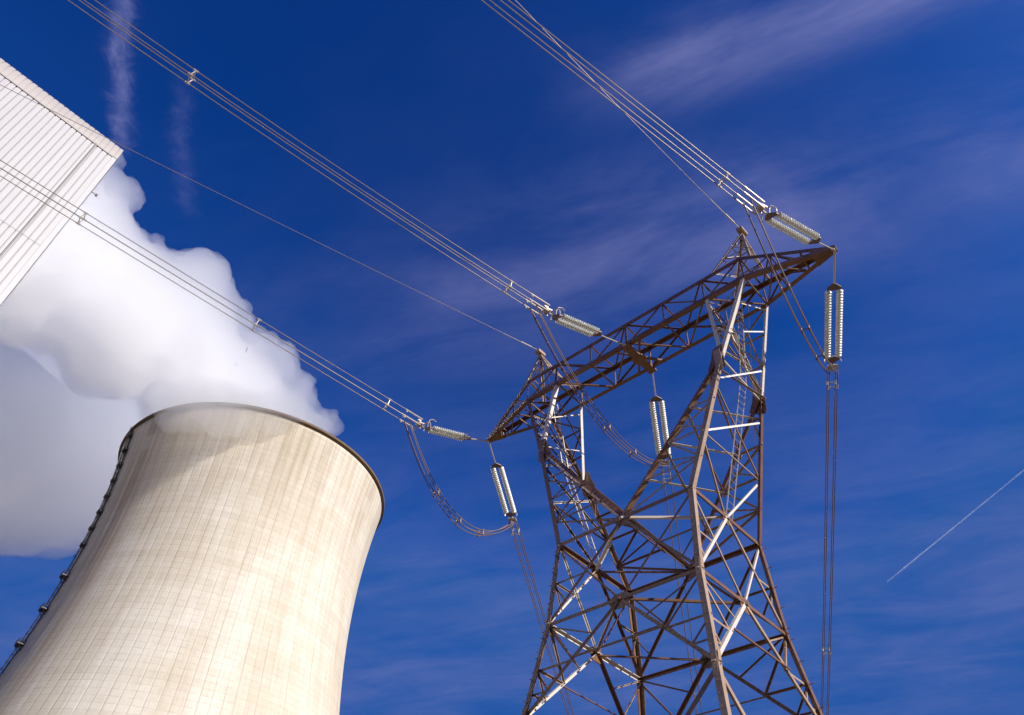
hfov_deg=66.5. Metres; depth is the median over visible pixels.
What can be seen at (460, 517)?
jumper loop
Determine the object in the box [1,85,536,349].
earth wire
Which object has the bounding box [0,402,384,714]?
cooling tower
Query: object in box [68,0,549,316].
conductor bundle
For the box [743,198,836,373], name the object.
jumper loop
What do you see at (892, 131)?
sky
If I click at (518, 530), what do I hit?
outgoing conductor bundle
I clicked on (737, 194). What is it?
conductor bundle
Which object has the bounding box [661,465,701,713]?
outgoing conductor bundle
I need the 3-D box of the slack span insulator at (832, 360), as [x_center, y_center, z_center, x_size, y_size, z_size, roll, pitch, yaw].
[15.675,-2.115,37.967,0.856,1.490,6.908,-7,-47,11]
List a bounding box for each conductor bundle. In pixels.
[0,160,422,429]
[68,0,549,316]
[481,0,764,215]
[509,519,573,714]
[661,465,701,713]
[821,370,837,714]
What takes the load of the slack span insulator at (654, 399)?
hanging from the pylon
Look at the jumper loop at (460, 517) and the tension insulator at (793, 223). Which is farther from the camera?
the jumper loop at (460, 517)
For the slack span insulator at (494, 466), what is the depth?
49.08 m
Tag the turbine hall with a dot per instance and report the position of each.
(70, 161)
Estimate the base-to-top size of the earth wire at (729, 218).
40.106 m
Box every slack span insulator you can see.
[488,442,516,523]
[649,373,670,467]
[824,251,842,372]
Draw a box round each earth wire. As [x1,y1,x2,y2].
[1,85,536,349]
[515,0,738,227]
[545,367,626,713]
[744,246,767,709]
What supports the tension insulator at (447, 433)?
attached to the pylon
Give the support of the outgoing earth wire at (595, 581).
attached to the pylon
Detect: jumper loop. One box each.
[404,419,514,536]
[530,304,666,467]
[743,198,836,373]
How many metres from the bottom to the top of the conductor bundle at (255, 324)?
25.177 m
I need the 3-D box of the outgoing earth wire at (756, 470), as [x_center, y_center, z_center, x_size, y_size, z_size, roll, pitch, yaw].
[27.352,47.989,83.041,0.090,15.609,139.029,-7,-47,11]
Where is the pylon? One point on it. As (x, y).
(695, 567)
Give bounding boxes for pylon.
[487,225,837,714]
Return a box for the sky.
[0,0,1023,714]
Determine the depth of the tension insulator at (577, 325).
39.34 m
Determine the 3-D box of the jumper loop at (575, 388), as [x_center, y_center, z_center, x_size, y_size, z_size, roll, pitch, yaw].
[4.970,2.780,41.245,0.450,2.912,14.207,-25,-52,25]
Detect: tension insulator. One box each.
[415,419,489,441]
[541,305,625,345]
[753,202,836,250]
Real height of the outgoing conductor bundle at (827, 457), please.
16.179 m
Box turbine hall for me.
[0,58,123,305]

